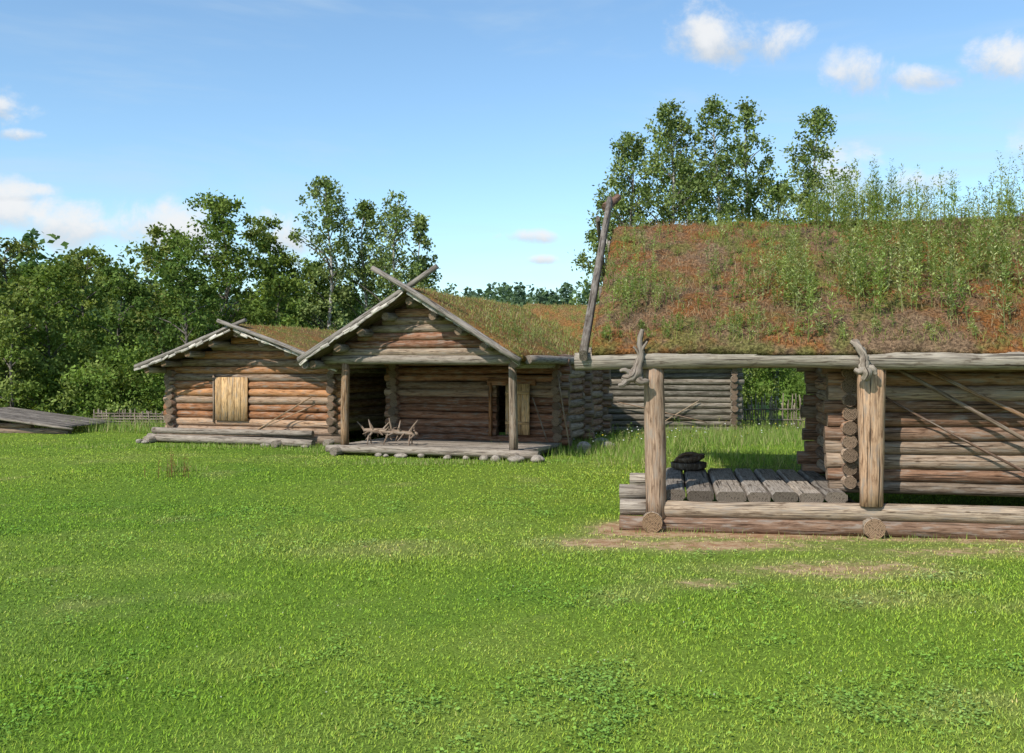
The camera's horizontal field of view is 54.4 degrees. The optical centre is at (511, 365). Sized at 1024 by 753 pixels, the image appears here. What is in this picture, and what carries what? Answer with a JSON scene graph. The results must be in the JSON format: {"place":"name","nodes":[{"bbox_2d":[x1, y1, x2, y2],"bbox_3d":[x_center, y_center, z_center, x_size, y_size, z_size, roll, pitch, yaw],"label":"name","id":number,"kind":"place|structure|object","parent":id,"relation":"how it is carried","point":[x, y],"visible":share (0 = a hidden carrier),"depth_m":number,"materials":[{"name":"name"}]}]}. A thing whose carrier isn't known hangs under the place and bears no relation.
{"place":"outdoors","nodes":[
{"label":"outdoors","id":0,"kind":"place"},
{"bbox_2d":[241,284,597,354],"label":"roof grass","id":1,"kind":"structure","parent":0,"point":[515,318],"depth_m":23.01,"materials":[{"name":"green plant"}]},
{"bbox_2d":[0,352,1023,752],"bbox_3d":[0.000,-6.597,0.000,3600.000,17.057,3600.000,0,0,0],"label":"grass ground","id":2,"kind":"structure","parent":0,"point":[666,542],"depth_m":7.68,"materials":[{"name":"green plant"}]},
{"bbox_2d":[0,284,20,401],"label":"alder tree","id":3,"kind":"object","parent":2,"relation":"on","point":[6,295],"visible":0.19,"depth_m":37.69,"materials":[{"name":"green plant"}]},
{"bbox_2d":[0,289,58,412],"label":"alder tree","id":4,"kind":"object","parent":2,"relation":"on","point":[10,329],"visible":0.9,"depth_m":32.31,"materials":[{"name":"green plant"}]},
{"bbox_2d":[0,237,70,407],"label":"alder tree","id":5,"kind":"object","parent":2,"relation":"on","point":[13,248],"visible":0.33,"depth_m":39.86,"materials":[{"name":"green plant"}]},
{"bbox_2d":[0,259,103,411],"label":"alder tree","id":6,"kind":"object","parent":2,"relation":"on","point":[45,277],"visible":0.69,"depth_m":33.56,"materials":[{"name":"green plant"}]},
{"bbox_2d":[0,407,116,433],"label":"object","id":7,"kind":"object","parent":2,"relation":"on","point":[26,420],"visible":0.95,"depth_m":28.27,"materials":[{"name":"grey wood"}]},
{"bbox_2d":[32,243,132,411],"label":"alder tree","id":8,"kind":"object","parent":2,"relation":"on","point":[91,302],"visible":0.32,"depth_m":40.70,"materials":[{"name":"green plant"}]},
{"bbox_2d":[62,263,159,420],"bbox_3d":[-13.834,-0.814,35.108,2.984,5.651,3.583,0,0,-44],"label":"alder tree","id":9,"kind":"object","parent":2,"relation":"on","point":[126,289],"visible":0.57,"depth_m":34.74,"materials":[{"name":"green plant"}]},
{"bbox_2d":[93,409,164,426],"bbox_3d":[-11.319,1.639,30.497,3.608,0.643,0.171,0,0,17],"label":"wattle fence","id":10,"kind":"object","parent":2,"relation":"on","point":[139,416],"visible":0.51,"depth_m":30.59,"materials":[{"name":"grey wood"}]},
{"bbox_2d":[111,222,206,415],"bbox_3d":[-13.409,-1.741,38.070,4.058,7.560,4.823,0,0,0],"label":"alder tree","id":11,"kind":"object","parent":2,"relation":"on","point":[155,232],"visible":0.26,"depth_m":37.47,"materials":[{"name":"green plant"}]},
{"bbox_2d":[143,448,190,477],"bbox_3d":[-5.857,1.670,16.899,0.656,0.518,0.532,0,0,30],"label":"sorrel plant","id":12,"kind":"object","parent":2,"relation":"on","point":[172,462],"visible":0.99,"depth_m":16.93,"materials":[{"name":"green plant"}]},
{"bbox_2d":[134,240,225,404],"bbox_3d":[-10.954,-1.081,33.243,2.849,6.075,3.450,0,0,-13],"label":"alder tree","id":13,"kind":"object","parent":2,"relation":"on","point":[170,274],"visible":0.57,"depth_m":32.72,"materials":[{"name":"green plant"}]},
{"bbox_2d":[138,188,288,411],"bbox_3d":[-10.546,-2.225,36.066,5.095,8.431,5.339,0,0,0],"label":"alder tree","id":14,"kind":"object","parent":2,"relation":"on","point":[223,207],"visible":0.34,"depth_m":35.35,"materials":[{"name":"green plant"}]},
{"bbox_2d":[134,318,389,447],"bbox_3d":[-5.610,0.398,26.571,5.802,3.068,6.587,0,0,20],"label":"gabled log cabin","id":15,"kind":"object","parent":2,"relation":"on","point":[233,383],"visible":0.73,"depth_m":24.39,"materials":[{"name":"wood"}]},
{"bbox_2d":[223,213,318,325],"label":"alder tree","id":16,"kind":"object","parent":2,"relation":"on","point":[263,240],"visible":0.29,"depth_m":37.50,"materials":[{"name":"green plant"}]},
{"bbox_2d":[235,272,319,328],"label":"alder tree","id":17,"kind":"object","parent":2,"relation":"on","point":[288,285],"visible":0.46,"depth_m":33.67,"materials":[{"name":"green plant"}]},
{"bbox_2d":[287,259,364,329],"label":"alder tree","id":18,"kind":"object","parent":2,"relation":"on","point":[326,286],"visible":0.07,"depth_m":38.83,"materials":[{"name":"green plant"}]},
{"bbox_2d":[288,175,372,330],"bbox_3d":[-6.720,-2.582,37.041,3.084,9.065,3.130,0,0,-28],"label":"birch tree","id":19,"kind":"object","parent":2,"relation":"on","point":[328,221],"visible":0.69,"depth_m":36.79,"materials":[{"name":"green plant"}]},
{"bbox_2d":[319,198,391,324],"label":"birch tree","id":20,"kind":"object","parent":2,"relation":"on","point":[363,206],"visible":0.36,"depth_m":37.82,"materials":[{"name":"green plant"}]},
{"bbox_2d":[342,189,439,312],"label":"birch tree","id":21,"kind":"object","parent":2,"relation":"on","point":[381,264],"visible":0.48,"depth_m":36.78,"materials":[{"name":"green plant"}]},
{"bbox_2d":[0,228,803,380],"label":"distant forest","id":22,"kind":"object","parent":2,"relation":"on","point":[506,293],"visible":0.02,"depth_m":154.32,"materials":[{"name":"green plant"}]},
{"bbox_2d":[1,412,804,432],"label":"meadow grass","id":23,"kind":"structure","parent":2,"relation":"on","point":[132,427],"depth_m":29.26,"materials":[{"name":"green plant"}]},
{"bbox_2d":[0,326,812,421],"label":"undergrowth shrubs","id":24,"kind":"object","parent":2,"relation":"on","point":[105,378],"visible":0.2,"depth_m":33.25,"materials":[{"name":"green plant"}]},
{"bbox_2d":[402,212,441,292],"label":"birch tree","id":25,"kind":"object","parent":2,"relation":"on","point":[422,238],"visible":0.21,"depth_m":38.91,"materials":[{"name":"green plant"}]},
{"bbox_2d":[297,264,614,462],"bbox_3d":[-0.596,-0.031,23.295,5.952,4.040,7.196,0,0,20],"label":"gabled log cabin","id":26,"kind":"object","parent":2,"relation":"on","point":[451,376],"visible":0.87,"depth_m":21.97,"materials":[{"name":"wood"}]},
{"bbox_2d":[357,418,418,445],"bbox_3d":[-2.678,1.418,21.503,1.446,0.611,0.521,0,0,20],"label":"spiked branch log","id":27,"kind":"object","parent":26,"relation":"on","point":[371,430],"visible":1,"depth_m":21.45,"materials":[{"name":"grey wood"}]},
{"bbox_2d":[487,379,535,436],"bbox_3d":[-0.016,0.949,22.402,1.150,1.301,0.209,0,0,20],"label":"door","id":28,"kind":"structure","parent":26,"relation":"in","point":[523,385],"depth_m":22.24,"materials":[{"name":"brown wood"}]},
{"bbox_2d":[2,418,1002,540],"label":"tall grass tufts","id":29,"kind":"object","parent":2,"relation":"on","point":[737,437],"visible":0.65,"depth_m":22.14,"materials":[{"name":"green plant"}]},
{"bbox_2d":[0,458,1023,752],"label":"clover","id":30,"kind":"object","parent":2,"relation":"on","point":[756,718],"depth_m":5.78,"materials":[{"name":"green plant"}]},
{"bbox_2d":[569,181,630,304],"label":"birch tree","id":31,"kind":"object","parent":2,"relation":"on","point":[592,238],"visible":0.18,"depth_m":41.95,"materials":[{"name":"green plant"}]},
{"bbox_2d":[587,130,676,303],"bbox_3d":[4.965,-3.814,40.088,3.931,11.529,3.792,0,0,0],"label":"birch tree","id":32,"kind":"object","parent":2,"relation":"on","point":[636,153],"visible":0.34,"depth_m":39.83,"materials":[{"name":"green plant"}]},
{"bbox_2d":[523,304,743,432],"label":"weathered log barn","id":33,"kind":"structure","parent":2,"relation":"on","point":[702,397],"depth_m":27.64,"materials":[{"name":"wood"}]},
{"bbox_2d":[626,98,715,226],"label":"birch tree","id":34,"kind":"object","parent":2,"relation":"on","point":[669,136],"visible":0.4,"depth_m":38.76,"materials":[{"name":"green plant"}]},
{"bbox_2d":[652,158,713,224],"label":"birch tree","id":35,"kind":"object","parent":2,"relation":"on","point":[680,176],"visible":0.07,"depth_m":42.66,"materials":[{"name":"green plant"}]},
{"bbox_2d":[574,411,804,450],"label":"meadow weeds","id":36,"kind":"object","parent":2,"relation":"on","point":[612,438],"visible":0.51,"depth_m":24.97,"materials":[{"name":"green plant"}]},
{"bbox_2d":[592,423,797,438],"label":"wildflowers","id":37,"kind":"object","parent":2,"relation":"on","point":[692,426],"visible":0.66,"depth_m":24.19,"materials":[{"name":"green plant"}]},
{"bbox_2d":[685,93,760,370],"bbox_3d":[7.972,-4.193,38.100,3.314,12.281,3.226,0,0,0],"label":"birch tree","id":38,"kind":"object","parent":2,"relation":"on","point":[716,164],"visible":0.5,"depth_m":37.77,"materials":[{"name":"green plant"}]},
{"bbox_2d":[707,96,788,410],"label":"birch tree","id":39,"kind":"object","parent":2,"relation":"on","point":[747,112],"visible":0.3,"depth_m":40.57,"materials":[{"name":"green plant"}]},
{"bbox_2d":[740,393,804,429],"bbox_3d":[9.076,1.381,29.400,4.882,1.157,0.147,0,0,5],"label":"stake fence","id":40,"kind":"object","parent":2,"relation":"on","point":[772,415],"visible":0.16,"depth_m":29.49,"materials":[{"name":"wood"}]},
{"bbox_2d":[755,171,797,410],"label":"birch tree","id":41,"kind":"object","parent":2,"relation":"on","point":[776,196],"visible":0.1,"depth_m":41.87,"materials":[{"name":"green plant"}]},
{"bbox_2d":[760,105,859,376],"bbox_3d":[11.451,-4.070,37.919,4.119,12.043,3.113,0,0,-37],"label":"birch tree","id":42,"kind":"object","parent":2,"relation":"on","point":[819,117],"visible":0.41,"depth_m":37.68,"materials":[{"name":"green plant"}]},
{"bbox_2d":[619,473,1023,539],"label":"foundation logs","id":43,"kind":"object","parent":2,"relation":"on","point":[852,517],"visible":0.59,"depth_m":11.20,"materials":[{"name":"wood"}]},
{"bbox_2d":[666,467,847,502],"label":"porch deck","id":44,"kind":"structure","parent":43,"relation":"on","point":[760,485],"depth_m":11.97,"materials":[{"name":"grey wood"}]},
{"bbox_2d":[671,452,706,470],"bbox_3d":[2.447,1.312,13.793,0.500,0.251,0.500,0,0,0],"label":"stone pile","id":45,"kind":"object","parent":44,"relation":"on","point":[687,461],"visible":1,"depth_m":13.65,"materials":[{"name":"grey stone"}]},
{"bbox_2d":[643,368,885,518],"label":"porch posts","id":46,"kind":"object","parent":43,"relation":"on","point":[871,393],"visible":0.94,"depth_m":11.12,"materials":[{"name":"brown wood"}]},
{"bbox_2d":[796,367,1023,496],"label":"log walls","id":47,"kind":"structure","parent":43,"relation":"on","point":[922,457],"depth_m":11.48,"materials":[{"name":"brown wood"}]},
{"bbox_2d":[574,241,1023,370],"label":"roof beams","id":48,"kind":"structure","parent":47,"relation":"on","point":[936,361],"depth_m":11.14,"materials":[{"name":"grey wood"}]},
{"bbox_2d":[579,194,620,360],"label":"verge boards","id":49,"kind":"object","parent":48,"relation":"on","point":[610,203],"visible":0.72,"depth_m":13.61,"materials":[{"name":"grey wood"}]},
{"bbox_2d":[618,329,877,387],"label":"root hooks","id":50,"kind":"object","parent":48,"relation":"attached to","point":[865,369],"visible":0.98,"depth_m":11.29,"materials":[{"name":"grey wood"}]},
{"bbox_2d":[592,217,1023,355],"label":"sod roof","id":51,"kind":"structure","parent":48,"relation":"on","point":[694,343],"depth_m":12.06,"materials":[{"name":"plant"}]},
{"bbox_2d":[594,145,1023,346],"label":"roof weeds","id":52,"kind":"object","parent":51,"relation":"on","point":[1012,215],"visible":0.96,"depth_m":12.72,"materials":[{"name":"green plant"}]},
{"bbox_2d":[885,370,1023,472],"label":"leaning poles","id":53,"kind":"object","parent":47,"relation":"attached to","point":[966,406],"visible":0.88,"depth_m":11.27,"materials":[{"name":"wood"}]},
{"bbox_2d":[0,0,1023,308],"label":"sky","id":54,"kind":"structure","parent":0,"point":[496,121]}
]}

